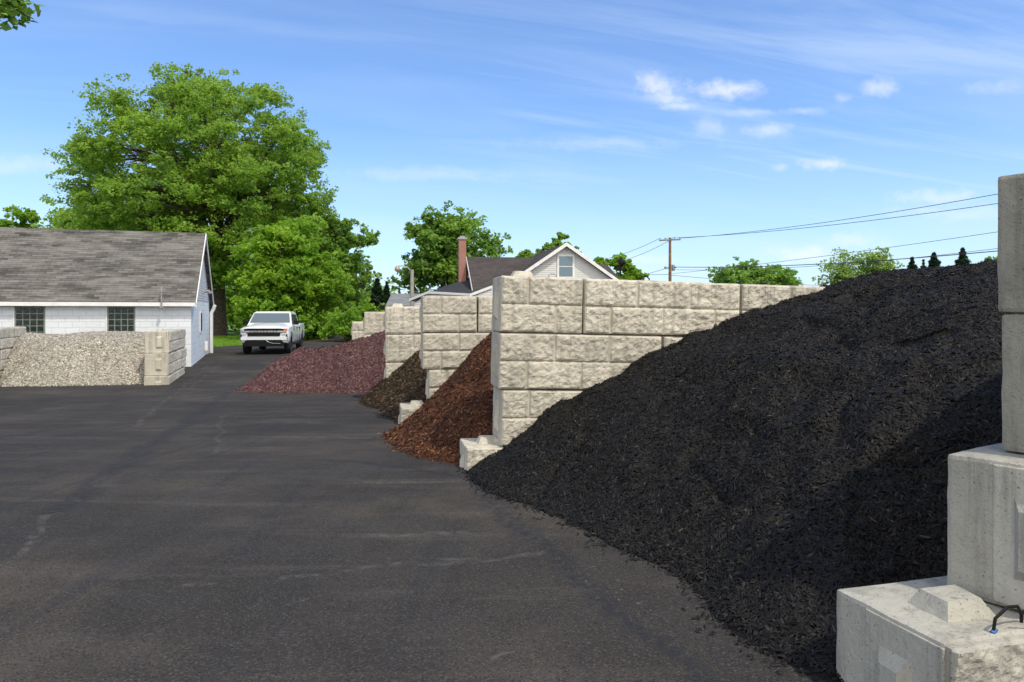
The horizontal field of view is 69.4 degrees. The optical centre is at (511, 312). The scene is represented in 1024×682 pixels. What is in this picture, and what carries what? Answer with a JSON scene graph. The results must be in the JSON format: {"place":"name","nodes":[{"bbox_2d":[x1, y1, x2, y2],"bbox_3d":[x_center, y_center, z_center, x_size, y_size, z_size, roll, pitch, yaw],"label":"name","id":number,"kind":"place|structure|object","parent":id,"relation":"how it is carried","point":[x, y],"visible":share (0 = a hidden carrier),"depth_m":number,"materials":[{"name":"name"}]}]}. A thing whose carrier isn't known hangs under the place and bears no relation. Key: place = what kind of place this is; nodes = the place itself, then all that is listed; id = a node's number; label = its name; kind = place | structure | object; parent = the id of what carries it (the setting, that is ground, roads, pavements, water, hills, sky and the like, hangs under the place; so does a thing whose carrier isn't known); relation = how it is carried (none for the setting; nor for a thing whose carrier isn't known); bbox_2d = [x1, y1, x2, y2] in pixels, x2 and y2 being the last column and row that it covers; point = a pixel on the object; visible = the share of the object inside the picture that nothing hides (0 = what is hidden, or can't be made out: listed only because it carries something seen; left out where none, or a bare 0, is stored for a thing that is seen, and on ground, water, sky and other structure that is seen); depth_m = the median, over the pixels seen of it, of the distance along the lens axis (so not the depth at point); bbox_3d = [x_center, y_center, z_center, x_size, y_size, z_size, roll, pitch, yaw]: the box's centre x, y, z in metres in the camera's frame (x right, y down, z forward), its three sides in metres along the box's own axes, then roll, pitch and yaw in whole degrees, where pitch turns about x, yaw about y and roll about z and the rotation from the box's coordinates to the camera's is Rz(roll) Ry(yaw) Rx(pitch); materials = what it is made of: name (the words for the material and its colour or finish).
{"place":"outdoors","nodes":[
{"label":"outdoors","id":0,"kind":"place"},
{"bbox_2d":[0,331,145,386],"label":"gravel pile","id":1,"kind":"object","parent":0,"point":[96,358],"visible":0.84,"depth_m":20.89,"materials":[{"name":"beige gravel"}]},
{"bbox_2d":[209,335,315,346],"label":"grass","id":2,"kind":"structure","parent":0,"point":[224,340],"depth_m":45.37,"materials":[{"name":"green plant"}]},
{"bbox_2d":[228,322,308,335],"bbox_3d":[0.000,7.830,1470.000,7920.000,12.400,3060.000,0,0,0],"label":"ground","id":3,"kind":"structure","parent":0,"point":[230,333],"depth_m":74.85,"materials":[{"name":"green plant"}]},
{"bbox_2d":[0,204,41,227],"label":"shade tree","id":4,"kind":"object","parent":3,"relation":"on","point":[26,216],"visible":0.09,"depth_m":59.60,"materials":[{"name":"green plant"}]},
{"bbox_2d":[0,0,46,30],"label":"tree","id":5,"kind":"object","parent":3,"relation":"on","point":[10,10],"visible":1,"depth_m":7.01,"materials":[{"name":"green plant"}]},
{"bbox_2d":[31,198,145,229],"bbox_3d":[-35.817,-4.805,65.802,15.755,13.998,13.172,0,0,0],"label":"shade tree","id":6,"kind":"object","parent":3,"relation":"on","point":[66,223],"visible":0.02,"depth_m":62.20,"materials":[{"name":"green plant"}]},
{"bbox_2d":[0,227,215,366],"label":"garage","id":7,"kind":"structure","parent":3,"relation":"on","point":[60,281],"depth_m":26.05,"materials":[{"name":"grey"}]},
{"bbox_2d":[13,306,44,332],"bbox_3d":[-15.987,0.345,24.515,0.940,1.150,0.100,0,0,-17],"label":"window","id":8,"kind":"structure","parent":7,"relation":"in","point":[32,318],"depth_m":24.50,"materials":[{"name":"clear glass"}]},
{"bbox_2d":[106,306,134,331],"bbox_3d":[-13.399,0.345,25.332,0.920,1.150,0.100,0,0,-18],"label":"window","id":9,"kind":"structure","parent":7,"relation":"in","point":[117,318],"depth_m":25.30,"materials":[{"name":"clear glass"}]},
{"bbox_2d":[200,312,201,331],"bbox_3d":[-12.225,0.350,29.058,0.045,0.800,0.600,0,0,-17],"label":"window","id":10,"kind":"structure","parent":7,"relation":"in","point":[200,312],"depth_m":28.89,"materials":[{"name":"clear glass"}]},
{"bbox_2d":[39,61,356,335],"bbox_3d":[-23.934,-8.338,58.264,22.762,20.980,20.235,0,0,0],"label":"maple tree","id":11,"kind":"object","parent":3,"relation":"on","point":[188,193],"visible":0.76,"depth_m":52.86,"materials":[{"name":"green plant"}]},
{"bbox_2d":[226,281,254,333],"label":"young tree","id":12,"kind":"object","parent":3,"relation":"on","point":[229,300],"visible":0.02,"depth_m":66.41,"materials":[{"name":"green plant"}]},
{"bbox_2d":[221,212,344,339],"bbox_3d":[-15.566,-2.183,49.755,7.705,9.635,7.702,0,0,0],"label":"young tree","id":13,"kind":"object","parent":3,"relation":"on","point":[268,285],"visible":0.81,"depth_m":48.35,"materials":[{"name":"green plant"}]},
{"bbox_2d":[252,215,355,339],"bbox_3d":[-14.408,-2.356,51.320,7.077,9.151,6.640,0,0,-42],"label":"young tree","id":14,"kind":"object","parent":3,"relation":"on","point":[337,286],"visible":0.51,"depth_m":49.99,"materials":[{"name":"green plant"}]},
{"bbox_2d":[209,270,408,331],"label":"woodland","id":15,"kind":"object","parent":3,"relation":"on","point":[230,311],"visible":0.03,"depth_m":76.95,"materials":[{"name":"green plant"}]},
{"bbox_2d":[313,307,340,333],"bbox_3d":[-14.661,0.720,56.052,3.527,2.848,3.536,0,0,-44],"label":"shrub","id":16,"kind":"object","parent":3,"relation":"on","point":[334,308],"visible":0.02,"depth_m":55.80,"materials":[{"name":"green plant"}]},
{"bbox_2d":[316,307,365,340],"bbox_3d":[-10.540,0.854,46.908,3.855,2.508,2.754,0,0,-39],"label":"shrub","id":17,"kind":"object","parent":3,"relation":"on","point":[335,327],"visible":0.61,"depth_m":46.56,"materials":[{"name":"green plant"}]},
{"bbox_2d":[309,215,381,312],"bbox_3d":[-14.663,-3.137,62.017,7.988,10.617,8.178,0,0,0],"label":"shade tree","id":18,"kind":"object","parent":3,"relation":"on","point":[345,239],"visible":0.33,"depth_m":60.98,"materials":[{"name":"green plant"}]},
{"bbox_2d":[342,298,384,336],"bbox_3d":[-9.438,0.560,49.968,4.320,3.188,3.400,0,0,-23],"label":"shrub","id":19,"kind":"object","parent":3,"relation":"on","point":[367,306],"visible":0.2,"depth_m":49.41,"materials":[{"name":"green plant"}]},
{"bbox_2d":[368,277,386,311],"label":"conifer","id":20,"kind":"object","parent":3,"relation":"on","point":[377,291],"visible":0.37,"depth_m":59.72,"materials":[{"name":"green plant"}]},
{"bbox_2d":[383,281,390,303],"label":"conifer","id":21,"kind":"object","parent":3,"relation":"on","point":[386,293],"visible":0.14,"depth_m":60.84,"materials":[{"name":"green plant"}]},
{"bbox_2d":[360,282,419,309],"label":"shed","id":22,"kind":"structure","parent":3,"relation":"on","point":[403,300],"depth_m":44.54,"materials":[{"name":"grey"}]},
{"bbox_2d":[386,200,512,293],"bbox_3d":[-5.341,-3.771,65.992,10.915,11.929,11.453,0,0,0],"label":"shade tree","id":23,"kind":"object","parent":3,"relation":"on","point":[434,261],"visible":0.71,"depth_m":63.48,"materials":[{"name":"green plant"}]},
{"bbox_2d":[470,286,492,295],"bbox_3d":[-1.510,0.313,37.200,1.071,3.320,2.400,0,0,0],"label":"lean to","id":24,"kind":"object","parent":3,"relation":"on","point":[487,291],"visible":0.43,"depth_m":36.06,"materials":[{"name":"white"}]},
{"bbox_2d":[433,236,625,292],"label":"house","id":25,"kind":"structure","parent":3,"relation":"on","point":[564,260],"depth_m":43.64,"materials":[{"name":"white"}]},
{"bbox_2d":[557,254,574,277],"bbox_3d":[3.125,-2.714,42.976,1.040,1.363,0.095,0,0,-10],"label":"window","id":26,"kind":"structure","parent":25,"relation":"in","point":[565,263],"depth_m":42.94,"materials":[{"name":"white glass"}]},
{"bbox_2d":[515,232,581,257],"bbox_3d":[2.857,-2.361,61.373,6.608,9.065,5.114,0,0,-32],"label":"shade tree","id":27,"kind":"object","parent":3,"relation":"on","point":[526,253],"visible":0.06,"depth_m":60.81,"materials":[{"name":"green plant"}]},
{"bbox_2d":[593,252,649,280],"bbox_3d":[9.106,-1.523,63.924,6.526,7.412,4.470,0,0,0],"label":"shade tree","id":28,"kind":"object","parent":3,"relation":"on","point":[630,270],"visible":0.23,"depth_m":63.31,"materials":[{"name":"green plant"}]},
{"bbox_2d":[659,237,680,281],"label":"utility pole","id":29,"kind":"object","parent":3,"relation":"on","point":[673,267],"visible":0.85,"depth_m":71.89,"materials":[{"name":"brown wood"}]},
{"bbox_2d":[672,275,820,285],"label":"cable","id":30,"kind":"object","parent":29,"relation":"attached to","point":[747,281],"visible":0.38,"depth_m":75.90,"materials":[{"name":"grey plastic"}]},
{"bbox_2d":[664,203,996,238],"bbox_3d":[25.909,-6.983,51.651,0.037,0.875,45.736,0,0,-29],"label":"cable","id":31,"kind":"object","parent":29,"relation":"attached to","point":[851,222],"visible":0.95,"depth_m":53.54,"materials":[{"name":"grey plastic"}]},
{"bbox_2d":[672,232,994,273],"bbox_3d":[26.502,-4.968,52.450,0.030,2.327,44.481,0,0,-30],"label":"cable","id":32,"kind":"object","parent":29,"relation":"attached to","point":[845,253],"visible":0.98,"depth_m":54.79,"materials":[{"name":"grey plastic"}]},
{"bbox_2d":[688,194,996,237],"bbox_3d":[25.731,-7.399,51.100,0.037,1.139,46.520,0,0,-24],"label":"cable","id":33,"kind":"object","parent":29,"relation":"attached to","point":[858,217],"visible":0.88,"depth_m":52.81,"materials":[{"name":"grey plastic"}]},
{"bbox_2d":[694,251,996,267],"bbox_3d":[26.551,-4.154,52.451,0.056,0.847,44.340,0,0,-29],"label":"cable","id":34,"kind":"object","parent":29,"relation":"attached to","point":[853,262],"visible":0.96,"depth_m":54.76,"materials":[{"name":"grey plastic"}]},
{"bbox_2d":[732,248,997,269],"bbox_3d":[26.502,-4.448,52.450,0.030,1.611,44.482,0,0,-30],"label":"cable","id":35,"kind":"object","parent":29,"relation":"attached to","point":[864,262],"visible":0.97,"depth_m":53.21,"materials":[{"name":"grey plastic"}]},
{"bbox_2d":[705,256,803,285],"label":"distant tree","id":36,"kind":"object","parent":3,"relation":"on","point":[776,275],"visible":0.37,"depth_m":92.60,"materials":[{"name":"green plant"}]},
{"bbox_2d":[812,247,870,285],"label":"distant tree","id":37,"kind":"object","parent":3,"relation":"on","point":[843,273],"visible":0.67,"depth_m":69.61,"materials":[{"name":"green plant"}]},
{"bbox_2d":[848,246,904,275],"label":"distant tree","id":38,"kind":"object","parent":3,"relation":"on","point":[886,265],"visible":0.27,"depth_m":69.25,"materials":[{"name":"green plant"}]},
{"bbox_2d":[920,259,925,267],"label":"conifer","id":39,"kind":"object","parent":3,"relation":"on","point":[923,263],"visible":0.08,"depth_m":79.94,"materials":[{"name":"green plant"}]},
{"bbox_2d":[954,247,970,264],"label":"conifer","id":40,"kind":"object","parent":3,"relation":"on","point":[962,259],"visible":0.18,"depth_m":65.80,"materials":[{"name":"green plant"}]},
{"bbox_2d":[984,256,997,260],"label":"distant tree","id":41,"kind":"object","parent":3,"relation":"on","point":[994,258],"visible":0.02,"depth_m":74.02,"materials":[{"name":"green plant"}]},
{"bbox_2d":[0,335,825,681],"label":"pavement","id":42,"kind":"structure","parent":0,"point":[202,519],"depth_m":4.78,"materials":[{"name":"grey asphalt"}]},
{"bbox_2d":[0,327,25,378],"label":"block wall","id":43,"kind":"structure","parent":42,"relation":"on","point":[9,337],"depth_m":21.39,"materials":[{"name":"concrete"}]},
{"bbox_2d":[144,329,186,384],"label":"block wall","id":44,"kind":"structure","parent":42,"relation":"on","point":[165,357],"depth_m":20.36,"materials":[{"name":"concrete"}]},
{"bbox_2d":[240,310,304,353],"bbox_3d":[-10.913,0.810,34.024,2.380,1.900,5.922,0,0,-9],"label":"pickup truck","id":45,"kind":"object","parent":42,"relation":"on","point":[264,329],"visible":0.99,"depth_m":31.86,"materials":[{"name":"white paint"}]},
{"bbox_2d":[234,330,385,393],"bbox_3d":[-2.673,1.292,18.769,9.039,2.545,5.182,0,0,0],"label":"mulch pile","id":46,"kind":"object","parent":42,"relation":"on","point":[356,366],"visible":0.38,"depth_m":18.60,"materials":[{"name":"red wood"}]},
{"bbox_2d":[351,321,363,339],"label":"block wall","id":47,"kind":"structure","parent":42,"relation":"on","point":[357,329],"depth_m":24.03,"materials":[{"name":"concrete"}]},
{"bbox_2d":[363,312,384,337],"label":"block wall","id":48,"kind":"structure","parent":42,"relation":"on","point":[372,322],"depth_m":20.14,"materials":[{"name":"concrete"}]},
{"bbox_2d":[354,350,426,420],"bbox_3d":[-0.262,1.497,14.786,6.591,2.116,4.916,0,0,0],"label":"mulch pile","id":49,"kind":"object","parent":42,"relation":"on","point":[404,382],"visible":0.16,"depth_m":15.11,"materials":[{"name":"brown wood"}]},
{"bbox_2d":[383,304,420,377],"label":"block wall","id":50,"kind":"structure","parent":42,"relation":"on","point":[401,324],"depth_m":16.15,"materials":[{"name":"concrete"}]},
{"bbox_2d":[395,265,413,306],"bbox_3d":[-6.109,-0.361,42.000,1.116,4.699,0.315,0,0,0],"label":"street lamp","id":51,"kind":"object","parent":42,"relation":"on","point":[397,268],"visible":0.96,"depth_m":41.92,"materials":[{"name":"grey metal"}]},
{"bbox_2d":[377,332,493,464],"bbox_3d":[1.663,1.162,10.730,7.399,2.640,5.581,0,0,0],"label":"mulch pile","id":52,"kind":"object","parent":42,"relation":"on","point":[447,415],"visible":0.19,"depth_m":9.25,"materials":[{"name":"brown wood"}]},
{"bbox_2d":[409,291,469,306],"bbox_3d":[-3.503,0.440,38.735,3.270,3.068,3.530,0,0,0],"label":"porch","id":53,"kind":"object","parent":42,"relation":"on","point":[416,299],"visible":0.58,"depth_m":36.97,"materials":[{"name":"grey metal"}]},
{"bbox_2d":[398,296,492,423],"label":"block wall","id":54,"kind":"structure","parent":42,"relation":"on","point":[455,330],"depth_m":12.28,"materials":[{"name":"concrete"}]},
{"bbox_2d":[459,271,824,470],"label":"block wall","id":55,"kind":"structure","parent":42,"relation":"on","point":[554,340],"depth_m":8.04,"materials":[{"name":"concrete"}]},
{"bbox_2d":[456,259,1023,681],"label":"mulch pile","id":56,"kind":"object","parent":42,"relation":"on","point":[770,479],"visible":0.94,"depth_m":5.19,"materials":[{"name":"black wood"}]},
{"bbox_2d":[907,257,917,268],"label":"conifer","id":57,"kind":"object","parent":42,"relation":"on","point":[911,263],"visible":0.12,"depth_m":69.85,"materials":[{"name":"green plant"}]},
{"bbox_2d":[836,173,1023,681],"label":"block wall","id":58,"kind":"structure","parent":42,"relation":"on","point":[962,620],"depth_m":3.09,"materials":[{"name":"grey concrete"}]},
{"bbox_2d":[927,251,941,266],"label":"conifer","id":59,"kind":"object","parent":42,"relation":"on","point":[933,261],"visible":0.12,"depth_m":69.79,"materials":[{"name":"green plant"}]},
{"bbox_2d":[0,0,1023,293],"label":"sky","id":60,"kind":"structure","parent":0,"point":[615,127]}
]}

